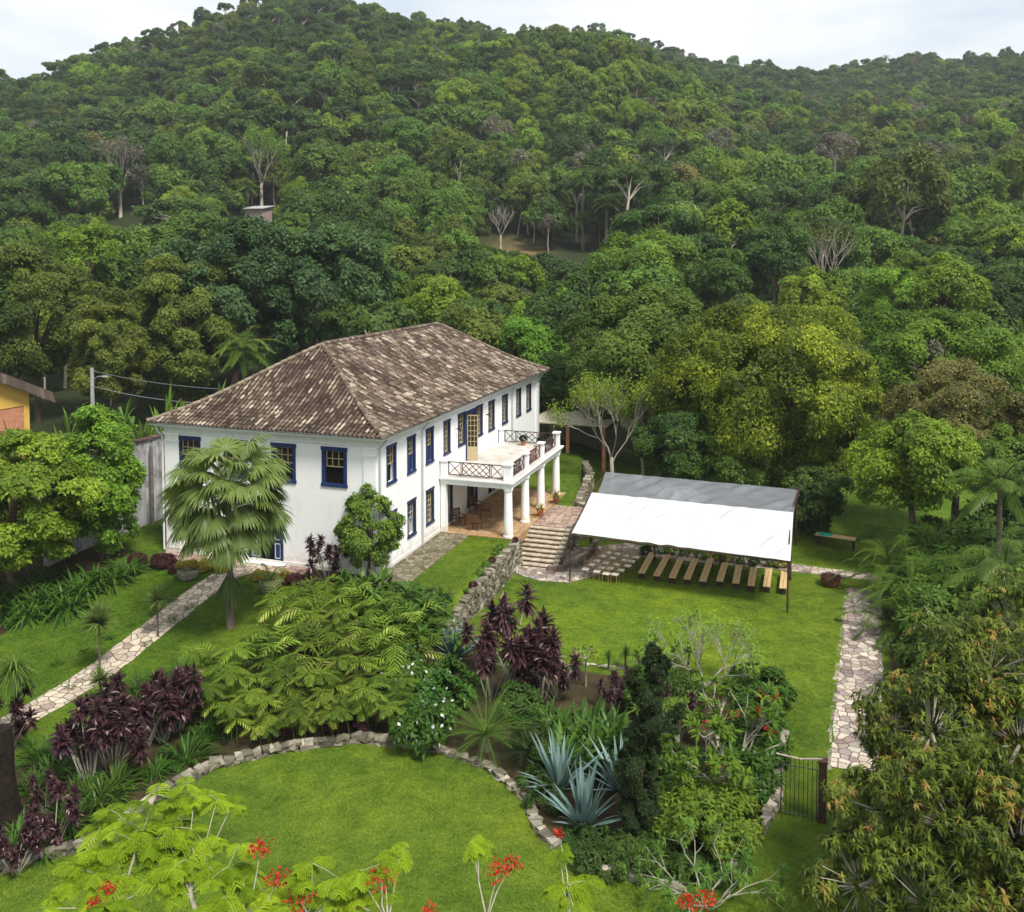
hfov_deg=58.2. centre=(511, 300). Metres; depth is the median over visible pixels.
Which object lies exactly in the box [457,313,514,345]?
forest tree
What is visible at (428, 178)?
forest tree
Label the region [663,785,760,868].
leafy shrub
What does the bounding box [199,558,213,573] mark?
leafy shrub
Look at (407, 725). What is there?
white flower shrub
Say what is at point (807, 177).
forest tree
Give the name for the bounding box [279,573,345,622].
fern palm
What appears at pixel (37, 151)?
forest tree
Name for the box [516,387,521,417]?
window
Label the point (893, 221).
forest tree
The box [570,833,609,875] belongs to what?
ground cover plant
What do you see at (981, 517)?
leafy shrub
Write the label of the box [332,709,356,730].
leafy shrub
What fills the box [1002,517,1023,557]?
leafy shrub
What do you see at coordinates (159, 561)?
leafy shrub
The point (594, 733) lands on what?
lily clump
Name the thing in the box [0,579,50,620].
grass lily
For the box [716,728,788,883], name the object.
wall
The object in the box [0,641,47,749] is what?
ponytail palm
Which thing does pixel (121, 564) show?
grass lily
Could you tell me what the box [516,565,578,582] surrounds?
stair apron
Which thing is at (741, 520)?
event tent
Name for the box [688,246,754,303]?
broadleaf tree
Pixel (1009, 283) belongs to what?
broadleaf tree
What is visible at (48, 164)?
forest tree
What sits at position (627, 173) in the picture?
forest tree
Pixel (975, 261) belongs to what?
forest tree
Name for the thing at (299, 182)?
forest tree
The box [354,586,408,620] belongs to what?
ginger plant
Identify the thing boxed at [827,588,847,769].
path kerb
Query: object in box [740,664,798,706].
leafy shrub
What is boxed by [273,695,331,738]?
fern palm
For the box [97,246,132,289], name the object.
forest tree
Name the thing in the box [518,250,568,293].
broadleaf tree
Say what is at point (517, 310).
forest tree
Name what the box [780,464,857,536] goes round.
bush
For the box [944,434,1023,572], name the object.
palm tree
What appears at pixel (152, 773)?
grass lily
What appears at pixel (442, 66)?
forest
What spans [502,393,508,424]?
window
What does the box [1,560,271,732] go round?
garden path
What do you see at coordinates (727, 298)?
forest tree
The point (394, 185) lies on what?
forest tree
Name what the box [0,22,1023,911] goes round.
ground
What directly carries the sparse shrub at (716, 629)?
on the ground at (562, 244)
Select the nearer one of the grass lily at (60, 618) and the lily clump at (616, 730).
the lily clump at (616, 730)
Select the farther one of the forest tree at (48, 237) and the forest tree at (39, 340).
the forest tree at (48, 237)
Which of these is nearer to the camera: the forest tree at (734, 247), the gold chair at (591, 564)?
the gold chair at (591, 564)
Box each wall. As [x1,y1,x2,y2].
[41,432,165,566]
[444,539,522,635]
[568,523,586,550]
[573,460,594,506]
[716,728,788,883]
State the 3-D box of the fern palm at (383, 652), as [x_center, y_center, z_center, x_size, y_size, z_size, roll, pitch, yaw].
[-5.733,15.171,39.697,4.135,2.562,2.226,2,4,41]
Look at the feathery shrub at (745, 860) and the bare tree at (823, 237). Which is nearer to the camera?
the feathery shrub at (745, 860)
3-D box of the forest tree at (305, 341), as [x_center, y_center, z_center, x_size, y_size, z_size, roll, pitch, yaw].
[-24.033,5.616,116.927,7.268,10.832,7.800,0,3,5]
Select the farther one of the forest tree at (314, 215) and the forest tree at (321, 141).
the forest tree at (321, 141)
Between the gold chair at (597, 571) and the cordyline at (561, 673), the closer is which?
the cordyline at (561, 673)
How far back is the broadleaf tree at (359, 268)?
103.53 m
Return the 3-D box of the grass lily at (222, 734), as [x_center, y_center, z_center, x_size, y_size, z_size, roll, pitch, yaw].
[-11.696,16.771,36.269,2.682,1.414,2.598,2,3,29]
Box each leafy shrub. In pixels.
[127,552,147,566]
[148,552,177,569]
[167,560,181,573]
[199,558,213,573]
[212,561,226,573]
[249,568,266,581]
[275,569,294,583]
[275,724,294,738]
[281,572,302,585]
[299,574,318,586]
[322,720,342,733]
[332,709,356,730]
[343,708,371,732]
[495,679,543,721]
[509,717,550,750]
[520,702,549,731]
[522,734,560,766]
[616,677,670,712]
[624,662,682,696]
[645,736,691,785]
[652,774,723,849]
[656,755,711,794]
[657,778,681,817]
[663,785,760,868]
[665,667,705,702]
[696,745,777,809]
[696,774,725,790]
[698,781,768,865]
[722,713,786,763]
[722,779,761,814]
[725,660,774,694]
[726,704,783,740]
[727,723,791,788]
[730,681,790,729]
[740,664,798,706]
[884,570,943,616]
[887,545,957,588]
[889,581,961,633]
[890,607,955,662]
[891,625,961,682]
[894,672,978,747]
[900,514,965,549]
[909,535,955,570]
[925,540,1012,594]
[942,569,1022,615]
[946,523,1023,569]
[952,598,1023,634]
[955,495,1023,552]
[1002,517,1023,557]
[1010,551,1023,579]
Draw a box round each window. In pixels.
[179,435,200,467]
[223,439,247,478]
[270,442,296,483]
[321,446,347,487]
[386,442,397,486]
[388,508,397,551]
[407,433,416,475]
[407,497,416,538]
[425,426,434,465]
[426,486,434,526]
[443,418,450,455]
[458,411,466,447]
[476,403,483,436]
[488,399,494,431]
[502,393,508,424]
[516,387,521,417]
[526,383,531,411]
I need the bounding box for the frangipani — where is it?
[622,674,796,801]
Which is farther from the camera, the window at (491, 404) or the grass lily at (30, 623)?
the window at (491, 404)
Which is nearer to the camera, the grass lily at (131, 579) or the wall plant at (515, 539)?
the grass lily at (131, 579)
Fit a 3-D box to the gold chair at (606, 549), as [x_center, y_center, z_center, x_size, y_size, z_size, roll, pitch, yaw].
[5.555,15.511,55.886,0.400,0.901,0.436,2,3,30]
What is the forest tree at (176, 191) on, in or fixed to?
on the ground at (562, 244)
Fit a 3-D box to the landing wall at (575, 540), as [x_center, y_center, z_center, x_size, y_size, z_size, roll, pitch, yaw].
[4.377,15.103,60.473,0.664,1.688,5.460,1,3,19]
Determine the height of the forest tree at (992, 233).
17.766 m
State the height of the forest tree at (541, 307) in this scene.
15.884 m
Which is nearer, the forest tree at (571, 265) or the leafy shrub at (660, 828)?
the leafy shrub at (660, 828)
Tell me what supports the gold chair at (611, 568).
on the ground at (562, 244)
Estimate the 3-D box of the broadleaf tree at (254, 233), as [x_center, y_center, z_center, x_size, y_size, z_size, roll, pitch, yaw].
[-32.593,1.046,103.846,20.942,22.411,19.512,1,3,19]
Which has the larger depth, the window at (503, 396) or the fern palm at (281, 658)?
the window at (503, 396)
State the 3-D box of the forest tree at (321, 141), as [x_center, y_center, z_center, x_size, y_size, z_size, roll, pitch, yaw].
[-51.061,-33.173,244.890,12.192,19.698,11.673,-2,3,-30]
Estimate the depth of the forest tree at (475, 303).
109.59 m
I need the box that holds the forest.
[0,0,1023,420]
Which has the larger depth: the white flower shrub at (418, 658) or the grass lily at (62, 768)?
the white flower shrub at (418, 658)
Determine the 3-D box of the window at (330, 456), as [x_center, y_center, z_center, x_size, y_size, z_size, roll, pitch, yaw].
[-9.615,9.011,50.021,1.620,2.200,0.255,1,3,19]
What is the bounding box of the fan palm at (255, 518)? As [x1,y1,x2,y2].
[155,433,294,629]
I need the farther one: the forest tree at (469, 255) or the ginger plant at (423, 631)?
the forest tree at (469, 255)
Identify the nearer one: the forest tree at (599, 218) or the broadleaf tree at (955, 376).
the broadleaf tree at (955, 376)
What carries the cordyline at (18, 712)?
on the ground at (562, 244)
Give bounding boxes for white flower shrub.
[377,642,433,692]
[388,694,459,760]
[389,663,437,712]
[402,691,454,729]
[413,667,480,720]
[428,651,481,699]
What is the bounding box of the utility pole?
[90,368,107,449]
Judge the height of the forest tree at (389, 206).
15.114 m
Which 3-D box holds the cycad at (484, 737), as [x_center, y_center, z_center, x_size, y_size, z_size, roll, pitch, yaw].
[-1.130,15.924,34.828,3.884,2.428,4.295,-2,3,-35]
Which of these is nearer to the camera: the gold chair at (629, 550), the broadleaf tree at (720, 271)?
the gold chair at (629, 550)
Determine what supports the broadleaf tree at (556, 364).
on the ground at (562, 244)
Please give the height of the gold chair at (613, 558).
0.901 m
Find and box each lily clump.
[508,693,585,736]
[517,707,601,766]
[523,716,606,782]
[540,694,622,759]
[560,714,625,788]
[563,700,638,765]
[581,702,630,763]
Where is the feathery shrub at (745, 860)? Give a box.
[621,801,797,911]
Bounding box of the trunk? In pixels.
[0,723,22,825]
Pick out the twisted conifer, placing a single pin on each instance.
(638, 750)
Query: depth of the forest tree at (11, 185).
192.88 m
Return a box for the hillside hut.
[242,206,272,223]
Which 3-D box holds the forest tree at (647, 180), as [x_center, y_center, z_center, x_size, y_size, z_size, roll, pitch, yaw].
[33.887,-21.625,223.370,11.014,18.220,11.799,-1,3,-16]
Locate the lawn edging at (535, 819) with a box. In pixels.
[0,730,687,896]
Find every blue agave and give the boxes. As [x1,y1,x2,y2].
[432,620,480,660]
[518,730,608,789]
[535,755,637,830]
[575,735,656,792]
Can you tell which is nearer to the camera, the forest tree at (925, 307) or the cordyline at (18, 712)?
the cordyline at (18, 712)
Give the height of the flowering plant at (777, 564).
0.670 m
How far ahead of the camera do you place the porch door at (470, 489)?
62.93 m
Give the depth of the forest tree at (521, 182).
221.17 m
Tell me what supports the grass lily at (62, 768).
on the ground at (562, 244)
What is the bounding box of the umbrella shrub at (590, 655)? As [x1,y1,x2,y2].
[574,644,600,686]
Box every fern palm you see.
[177,642,232,698]
[191,669,250,724]
[195,642,260,706]
[205,633,283,698]
[212,688,266,742]
[231,671,289,719]
[237,623,288,669]
[239,694,299,745]
[251,624,313,694]
[253,580,322,627]
[257,655,330,710]
[270,576,352,636]
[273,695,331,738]
[275,609,328,659]
[277,618,359,679]
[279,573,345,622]
[301,654,357,709]
[305,687,358,735]
[308,603,357,651]
[310,631,379,681]
[318,579,386,631]
[327,683,397,733]
[328,656,392,697]
[334,606,411,656]
[346,615,425,686]
[349,589,408,634]
[364,661,419,706]
[372,687,424,735]
[377,632,444,671]
[381,601,458,655]
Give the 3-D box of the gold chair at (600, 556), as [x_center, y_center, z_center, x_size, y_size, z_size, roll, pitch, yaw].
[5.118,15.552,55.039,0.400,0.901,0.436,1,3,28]
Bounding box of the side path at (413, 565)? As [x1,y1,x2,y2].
[369,532,469,591]
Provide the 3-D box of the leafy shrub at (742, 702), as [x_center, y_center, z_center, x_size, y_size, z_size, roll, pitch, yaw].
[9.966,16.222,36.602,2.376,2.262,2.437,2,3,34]
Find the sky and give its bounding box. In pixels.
[0,0,1023,78]
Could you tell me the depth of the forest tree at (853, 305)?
127.33 m
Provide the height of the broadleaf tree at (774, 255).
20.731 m
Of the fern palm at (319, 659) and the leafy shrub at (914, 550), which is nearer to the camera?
the fern palm at (319, 659)
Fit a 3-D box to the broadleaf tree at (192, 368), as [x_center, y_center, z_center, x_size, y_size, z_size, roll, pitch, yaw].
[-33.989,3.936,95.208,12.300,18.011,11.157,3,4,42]
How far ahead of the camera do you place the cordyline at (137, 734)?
33.10 m
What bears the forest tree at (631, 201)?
on the ground at (562, 244)
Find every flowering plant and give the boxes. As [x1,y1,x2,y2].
[639,545,652,554]
[653,543,664,554]
[663,545,677,554]
[678,547,692,556]
[693,549,707,558]
[705,551,718,560]
[718,552,733,562]
[734,554,746,564]
[747,556,760,566]
[760,557,774,565]
[774,559,786,568]
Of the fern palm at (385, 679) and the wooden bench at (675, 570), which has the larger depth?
the wooden bench at (675, 570)
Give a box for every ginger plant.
[326,564,402,602]
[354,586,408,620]
[354,591,432,645]
[356,576,444,623]
[384,606,478,651]
[407,584,458,622]
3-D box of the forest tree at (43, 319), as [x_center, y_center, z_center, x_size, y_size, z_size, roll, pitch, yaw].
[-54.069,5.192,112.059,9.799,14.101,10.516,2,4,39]
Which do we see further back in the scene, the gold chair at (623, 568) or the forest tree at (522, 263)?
the forest tree at (522, 263)
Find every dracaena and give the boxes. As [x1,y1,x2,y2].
[75,597,119,667]
[85,664,112,703]
[143,584,172,636]
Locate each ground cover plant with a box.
[514,760,551,796]
[522,780,571,818]
[558,819,598,852]
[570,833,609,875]
[579,824,618,856]
[587,845,631,886]
[601,827,642,869]
[614,841,667,887]
[617,829,653,868]
[632,826,679,858]
[641,837,684,878]
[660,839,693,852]
[664,846,719,887]
[686,845,734,888]
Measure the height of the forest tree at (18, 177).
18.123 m
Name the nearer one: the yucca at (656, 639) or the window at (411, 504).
the yucca at (656, 639)
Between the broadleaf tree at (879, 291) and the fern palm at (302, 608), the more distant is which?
the broadleaf tree at (879, 291)
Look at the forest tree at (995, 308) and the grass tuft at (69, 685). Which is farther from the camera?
the forest tree at (995, 308)
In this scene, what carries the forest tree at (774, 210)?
on the ground at (562, 244)
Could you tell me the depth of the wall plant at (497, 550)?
52.75 m
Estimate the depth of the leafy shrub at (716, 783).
30.67 m
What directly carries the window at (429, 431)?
in the manor house at (423, 427)
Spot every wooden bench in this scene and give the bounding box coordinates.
[638,552,655,578]
[653,554,670,581]
[669,558,683,583]
[683,558,698,584]
[699,558,713,586]
[716,562,727,587]
[732,564,741,589]
[747,567,756,591]
[763,568,771,592]
[779,570,786,594]
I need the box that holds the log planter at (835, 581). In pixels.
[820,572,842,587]
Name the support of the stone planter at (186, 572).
on the ground at (562, 244)
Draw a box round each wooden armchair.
[451,507,465,526]
[468,514,482,531]
[470,495,482,513]
[480,503,490,517]
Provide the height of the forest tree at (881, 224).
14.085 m
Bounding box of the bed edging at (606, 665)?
[494,662,628,669]
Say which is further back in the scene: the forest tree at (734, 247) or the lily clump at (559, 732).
the forest tree at (734, 247)
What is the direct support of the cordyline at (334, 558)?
on the ground at (562, 244)
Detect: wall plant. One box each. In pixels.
[469,580,478,587]
[476,569,484,574]
[482,561,490,567]
[487,556,496,563]
[491,548,499,553]
[496,543,505,548]
[511,536,519,542]
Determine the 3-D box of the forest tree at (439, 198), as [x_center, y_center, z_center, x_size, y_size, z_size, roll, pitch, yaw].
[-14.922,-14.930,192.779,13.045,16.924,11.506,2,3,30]
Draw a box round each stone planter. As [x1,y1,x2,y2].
[174,558,200,581]
[249,563,284,593]
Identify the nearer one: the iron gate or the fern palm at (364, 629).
the iron gate
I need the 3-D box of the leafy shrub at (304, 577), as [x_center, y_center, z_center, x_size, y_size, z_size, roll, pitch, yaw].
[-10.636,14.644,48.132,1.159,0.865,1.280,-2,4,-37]
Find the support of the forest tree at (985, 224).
on the ground at (562, 244)
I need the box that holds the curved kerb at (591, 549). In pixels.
[547,539,598,571]
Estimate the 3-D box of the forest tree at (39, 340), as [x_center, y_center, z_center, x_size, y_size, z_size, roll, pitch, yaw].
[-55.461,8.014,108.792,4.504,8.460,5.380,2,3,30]
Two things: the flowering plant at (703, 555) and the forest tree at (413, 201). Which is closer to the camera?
the flowering plant at (703, 555)
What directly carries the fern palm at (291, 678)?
on the ground at (562, 244)
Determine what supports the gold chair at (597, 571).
on the ground at (562, 244)
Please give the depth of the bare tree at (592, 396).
70.53 m
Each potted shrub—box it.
[519,435,527,445]
[536,436,545,442]
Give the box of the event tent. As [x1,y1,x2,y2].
[569,472,799,612]
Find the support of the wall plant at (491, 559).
on the retaining wall at (496, 576)
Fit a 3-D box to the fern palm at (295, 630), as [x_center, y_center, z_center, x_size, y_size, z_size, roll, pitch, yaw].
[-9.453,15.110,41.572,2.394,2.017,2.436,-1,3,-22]
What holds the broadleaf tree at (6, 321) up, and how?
on the ground at (562, 244)
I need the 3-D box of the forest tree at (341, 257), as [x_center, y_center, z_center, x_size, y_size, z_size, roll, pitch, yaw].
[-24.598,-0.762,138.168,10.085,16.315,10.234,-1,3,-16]
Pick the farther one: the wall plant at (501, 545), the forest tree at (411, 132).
the forest tree at (411, 132)
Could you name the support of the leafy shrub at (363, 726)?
on the ground at (562, 244)
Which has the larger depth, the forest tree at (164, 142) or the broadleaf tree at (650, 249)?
the forest tree at (164, 142)
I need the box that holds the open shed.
[539,409,620,471]
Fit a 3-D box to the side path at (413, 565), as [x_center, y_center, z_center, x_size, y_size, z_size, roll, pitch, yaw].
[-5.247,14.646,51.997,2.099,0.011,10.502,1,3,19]
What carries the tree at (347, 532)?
on the ground at (562, 244)
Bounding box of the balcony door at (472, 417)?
[466,407,477,459]
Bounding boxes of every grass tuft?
[46,657,67,667]
[61,679,77,690]
[79,646,91,653]
[102,632,117,641]
[163,615,177,623]
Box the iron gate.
[777,753,827,823]
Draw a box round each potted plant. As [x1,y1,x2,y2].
[532,502,546,516]
[550,490,565,502]
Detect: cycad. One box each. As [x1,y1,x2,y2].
[441,676,531,766]
[493,721,561,774]
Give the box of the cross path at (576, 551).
[563,543,878,581]
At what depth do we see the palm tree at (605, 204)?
204.01 m
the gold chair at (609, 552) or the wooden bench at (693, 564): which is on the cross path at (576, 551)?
the gold chair at (609, 552)
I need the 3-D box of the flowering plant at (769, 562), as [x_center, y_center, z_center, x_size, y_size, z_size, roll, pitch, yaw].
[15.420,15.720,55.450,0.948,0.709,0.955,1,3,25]
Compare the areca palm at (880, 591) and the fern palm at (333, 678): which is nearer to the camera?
the fern palm at (333, 678)
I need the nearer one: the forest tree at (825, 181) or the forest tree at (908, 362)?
the forest tree at (908, 362)
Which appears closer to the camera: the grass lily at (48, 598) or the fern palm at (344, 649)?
the fern palm at (344, 649)
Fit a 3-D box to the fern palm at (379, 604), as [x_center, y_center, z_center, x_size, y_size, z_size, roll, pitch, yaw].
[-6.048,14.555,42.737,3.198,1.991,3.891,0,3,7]
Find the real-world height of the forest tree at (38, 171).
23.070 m
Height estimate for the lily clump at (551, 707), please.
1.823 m
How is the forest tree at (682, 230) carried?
on the ground at (562, 244)
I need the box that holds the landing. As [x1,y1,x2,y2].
[532,505,582,527]
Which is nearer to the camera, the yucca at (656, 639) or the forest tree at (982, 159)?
the yucca at (656, 639)
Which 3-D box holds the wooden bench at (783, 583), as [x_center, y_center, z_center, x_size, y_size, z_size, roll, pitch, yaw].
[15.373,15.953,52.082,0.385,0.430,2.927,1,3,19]
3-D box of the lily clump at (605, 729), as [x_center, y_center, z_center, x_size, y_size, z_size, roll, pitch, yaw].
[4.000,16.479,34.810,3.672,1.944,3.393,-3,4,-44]
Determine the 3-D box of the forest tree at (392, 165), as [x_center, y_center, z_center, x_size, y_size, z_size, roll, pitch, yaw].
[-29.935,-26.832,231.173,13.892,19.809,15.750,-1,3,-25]
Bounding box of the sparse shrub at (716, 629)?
[629,606,768,699]
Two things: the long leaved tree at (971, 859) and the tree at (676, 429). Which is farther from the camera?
the tree at (676, 429)
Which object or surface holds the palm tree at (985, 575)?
on the ground at (562, 244)
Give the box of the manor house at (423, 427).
[146,322,565,575]
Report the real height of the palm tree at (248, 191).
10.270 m
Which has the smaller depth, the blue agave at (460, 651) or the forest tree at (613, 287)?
the blue agave at (460, 651)
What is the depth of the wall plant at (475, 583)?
48.21 m
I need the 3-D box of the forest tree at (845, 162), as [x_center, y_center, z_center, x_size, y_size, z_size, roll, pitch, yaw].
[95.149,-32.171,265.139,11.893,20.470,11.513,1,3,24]
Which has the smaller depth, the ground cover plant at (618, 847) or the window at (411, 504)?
the ground cover plant at (618, 847)
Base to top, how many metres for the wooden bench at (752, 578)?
0.430 m
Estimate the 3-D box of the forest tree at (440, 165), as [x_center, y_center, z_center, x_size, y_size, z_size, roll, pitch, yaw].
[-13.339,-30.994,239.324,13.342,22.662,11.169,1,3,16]
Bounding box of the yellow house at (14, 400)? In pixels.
[0,372,54,461]
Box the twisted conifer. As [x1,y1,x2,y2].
[612,640,686,833]
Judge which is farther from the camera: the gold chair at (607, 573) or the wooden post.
the wooden post
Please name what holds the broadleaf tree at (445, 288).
on the ground at (562, 244)
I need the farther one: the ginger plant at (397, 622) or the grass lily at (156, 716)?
the ginger plant at (397, 622)
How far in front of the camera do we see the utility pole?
80.35 m
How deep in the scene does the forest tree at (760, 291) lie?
142.07 m
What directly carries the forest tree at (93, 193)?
on the ground at (562, 244)
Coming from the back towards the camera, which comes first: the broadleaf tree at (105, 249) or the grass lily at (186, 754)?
the broadleaf tree at (105, 249)
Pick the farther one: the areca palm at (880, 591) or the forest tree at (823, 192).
the forest tree at (823, 192)
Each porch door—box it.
[448,484,452,521]
[467,486,477,508]
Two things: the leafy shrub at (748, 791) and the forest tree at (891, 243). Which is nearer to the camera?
the leafy shrub at (748, 791)
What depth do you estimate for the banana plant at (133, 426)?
63.37 m
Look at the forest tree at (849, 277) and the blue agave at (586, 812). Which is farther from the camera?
the forest tree at (849, 277)
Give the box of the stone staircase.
[521,524,572,567]
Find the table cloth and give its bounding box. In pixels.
[817,532,831,535]
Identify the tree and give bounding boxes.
[0,128,52,162]
[0,153,31,179]
[0,173,71,199]
[0,193,13,201]
[0,197,48,217]
[0,227,44,248]
[0,238,106,421]
[0,241,50,300]
[0,272,33,354]
[0,428,110,594]
[1,201,58,230]
[4,189,53,231]
[9,172,40,193]
[26,136,73,166]
[26,164,105,214]
[26,286,108,387]
[32,335,64,388]
[34,160,112,213]
[38,215,104,248]
[39,220,83,256]
[39,776,716,911]
[40,136,106,167]
[43,161,100,171]
[52,222,120,363]
[52,240,152,292]
[54,402,148,559]
[64,278,155,410]
[67,289,120,365]
[83,333,135,406]
[89,134,145,217]
[96,223,185,253]
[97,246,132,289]
[100,288,136,317]
[104,318,151,392]
[112,249,185,291]
[115,139,169,204]
[123,163,149,206]
[125,253,237,407]
[131,195,228,230]
[133,238,154,252]
[141,212,304,391]
[143,132,188,172]
[148,209,240,262]
[155,184,198,211]
[177,174,203,197]
[182,128,242,170]
[188,146,251,183]
[194,250,235,261]
[205,197,226,218]
[208,325,282,379]
[208,363,227,394]
[232,179,264,207]
[235,123,287,205]
[237,222,396,355]
[272,210,323,228]
[277,176,354,227]
[279,176,320,210]
[286,143,358,184]
[287,226,307,236]
[297,214,315,228]
[298,304,333,343]
[306,211,379,238]
[309,138,338,176]
[313,300,422,333]
[317,243,381,269]
[322,193,358,212]
[333,482,406,576]
[340,194,398,242]
[349,193,370,218]
[356,181,393,204]
[356,267,410,308]
[361,175,431,206]
[365,202,399,239]
[368,154,422,180]
[372,230,398,254]
[374,196,421,235]
[375,116,433,155]
[383,244,438,325]
[398,272,471,326]
[401,186,446,203]
[402,196,442,222]
[406,230,463,316]
[407,189,469,224]
[408,171,451,191]
[409,257,481,322]
[425,212,474,245]
[433,137,483,179]
[434,227,481,261]
[434,302,522,354]
[436,296,489,323]
[437,186,487,215]
[449,249,493,299]
[457,243,526,288]
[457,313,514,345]
[461,149,520,216]
[465,255,522,303]
[474,282,532,309]
[480,300,512,319]
[487,251,547,293]
[488,204,513,249]
[491,315,569,371]
[501,171,556,234]
[505,304,525,319]
[516,286,570,347]
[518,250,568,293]
[520,272,609,348]
[524,167,577,234]
[537,350,580,413]
[545,179,609,242]
[545,368,656,472]
[546,258,583,289]
[549,125,589,163]
[551,281,750,464]
[563,161,596,250]
[576,169,634,233]
[578,225,700,293]
[580,190,623,247]
[589,190,625,239]
[591,161,677,244]
[594,267,696,312]
[596,271,638,296]
[607,390,663,475]
[608,193,634,243]
[610,203,706,233]
[629,202,710,251]
[630,408,721,480]
[631,180,692,210]
[632,175,676,191]
[638,196,684,234]
[639,137,695,159]
[647,298,886,489]
[666,199,703,217]
[669,161,701,197]
[671,246,712,308]
[676,231,731,255]
[680,435,776,485]
[681,178,717,201]
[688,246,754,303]
[690,278,744,315]
[702,198,756,244]
[704,223,740,254]
[706,155,763,189]
[711,178,783,224]
[718,293,799,380]
[721,266,772,303]
[731,211,812,305]
[735,150,806,186]
[737,182,803,213]
[743,291,760,305]
[751,202,796,220]
[759,178,816,198]
[762,265,799,293]
[763,205,812,220]
[773,265,850,318]
[777,214,814,241]
[780,153,836,182]
[788,174,812,200]
[788,215,857,271]
[789,215,867,270]
[792,195,866,269]
[792,242,823,270]
[797,174,870,270]
[798,605,1023,911]
[803,124,845,157]
[804,244,838,268]
[807,172,862,203]
[812,131,858,172]
[813,266,891,301]
[824,220,868,268]
[828,126,886,160]
[831,155,853,174]
[833,225,911,269]
[839,142,957,235]
[839,295,863,322]
[839,342,868,350]
[840,409,987,538]
[842,294,899,333]
[843,157,879,180]
[854,215,889,230]
[854,266,929,328]
[856,155,883,165]
[858,299,1023,431]
[863,225,878,257]
[874,250,929,274]
[880,356,1023,527]
[883,200,895,224]
[884,208,933,266]
[885,281,977,328]
[900,337,943,379]
[902,154,963,200]
[902,251,996,353]
[906,356,922,377]
[910,164,1011,206]
[910,204,949,240]
[911,199,960,222]
[914,243,972,259]
[915,562,1023,761]
[924,219,972,246]
[924,260,969,267]
[925,289,1023,361]
[940,214,988,247]
[941,526,1023,653]
[943,249,1005,271]
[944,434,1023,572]
[946,151,992,175]
[958,187,1010,206]
[958,197,1022,226]
[958,201,982,218]
[962,422,1023,531]
[963,213,1023,260]
[973,263,1023,327]
[978,146,1023,198]
[980,223,1023,262]
[986,263,1023,281]
[996,246,1023,264]
[1007,199,1023,211]
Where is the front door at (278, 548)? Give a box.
[249,519,283,560]
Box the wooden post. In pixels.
[149,445,154,524]
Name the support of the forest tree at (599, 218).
on the ground at (562, 244)
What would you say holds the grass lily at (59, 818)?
on the ground at (562, 244)
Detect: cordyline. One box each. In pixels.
[0,677,40,746]
[0,824,44,875]
[20,779,83,846]
[26,768,69,813]
[45,694,120,781]
[76,692,149,772]
[95,670,185,749]
[127,662,204,743]
[135,664,204,731]
[303,533,350,580]
[455,622,534,701]
[473,577,558,687]
[495,616,566,700]
[530,646,582,700]
[595,665,629,711]
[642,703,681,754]
[652,682,707,740]
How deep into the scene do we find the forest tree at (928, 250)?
157.10 m
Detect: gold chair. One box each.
[581,560,589,578]
[588,556,596,573]
[593,552,601,565]
[593,562,600,573]
[598,559,605,576]
[599,548,607,561]
[602,564,610,581]
[604,545,612,560]
[605,554,610,566]
[608,560,614,576]
[610,550,616,562]
[611,565,619,583]
[612,556,620,572]
[614,546,621,562]
[617,561,624,577]
[620,552,628,568]
[623,548,630,563]
[623,557,631,574]
[627,553,635,570]
[632,549,639,558]
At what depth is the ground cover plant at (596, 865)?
27.69 m
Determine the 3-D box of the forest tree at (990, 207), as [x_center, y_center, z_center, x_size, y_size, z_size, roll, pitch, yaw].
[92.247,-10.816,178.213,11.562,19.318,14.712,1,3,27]
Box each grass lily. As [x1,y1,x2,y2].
[0,565,66,610]
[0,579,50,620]
[0,582,23,617]
[0,589,63,632]
[0,592,36,628]
[1,579,68,620]
[2,803,59,856]
[4,812,43,849]
[15,730,69,774]
[17,753,92,797]
[17,762,56,802]
[18,827,70,871]
[21,576,99,630]
[24,576,94,621]
[25,564,77,593]
[27,787,103,846]
[30,728,93,764]
[43,564,112,601]
[43,769,100,809]
[59,768,140,820]
[64,562,128,597]
[79,751,153,807]
[80,557,146,601]
[99,551,154,582]
[102,665,168,700]
[129,749,181,787]
[130,660,172,691]
[148,728,226,778]
[151,707,198,729]
[162,653,203,684]
[176,717,227,750]
[181,709,244,745]
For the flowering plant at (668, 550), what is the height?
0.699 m
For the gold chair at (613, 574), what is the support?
on the ground at (562, 244)
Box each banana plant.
[0,420,20,461]
[54,424,75,458]
[62,404,108,449]
[117,397,162,441]
[136,384,175,436]
[163,398,187,409]
[207,380,225,396]
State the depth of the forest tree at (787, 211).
182.04 m
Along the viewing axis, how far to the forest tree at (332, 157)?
230.67 m
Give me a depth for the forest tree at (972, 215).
185.84 m
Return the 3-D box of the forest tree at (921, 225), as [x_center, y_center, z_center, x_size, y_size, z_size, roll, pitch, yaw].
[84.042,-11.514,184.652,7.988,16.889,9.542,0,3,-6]
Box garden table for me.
[815,532,856,551]
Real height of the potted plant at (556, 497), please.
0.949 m
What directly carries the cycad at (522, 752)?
on the ground at (562, 244)
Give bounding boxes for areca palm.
[826,537,930,603]
[835,581,935,653]
[840,534,976,609]
[865,513,990,574]
[871,553,984,605]
[895,520,1022,568]
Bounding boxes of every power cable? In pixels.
[93,386,192,402]
[94,371,215,388]
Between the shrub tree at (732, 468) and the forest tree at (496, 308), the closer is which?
the shrub tree at (732, 468)
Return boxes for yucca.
[602,649,616,670]
[618,644,632,668]
[629,645,644,663]
[644,628,664,647]
[667,638,682,669]
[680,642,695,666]
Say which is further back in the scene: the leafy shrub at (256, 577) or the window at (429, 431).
the window at (429, 431)
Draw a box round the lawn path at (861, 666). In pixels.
[830,587,883,773]
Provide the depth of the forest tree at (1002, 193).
207.63 m
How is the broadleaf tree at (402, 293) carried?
on the ground at (562, 244)

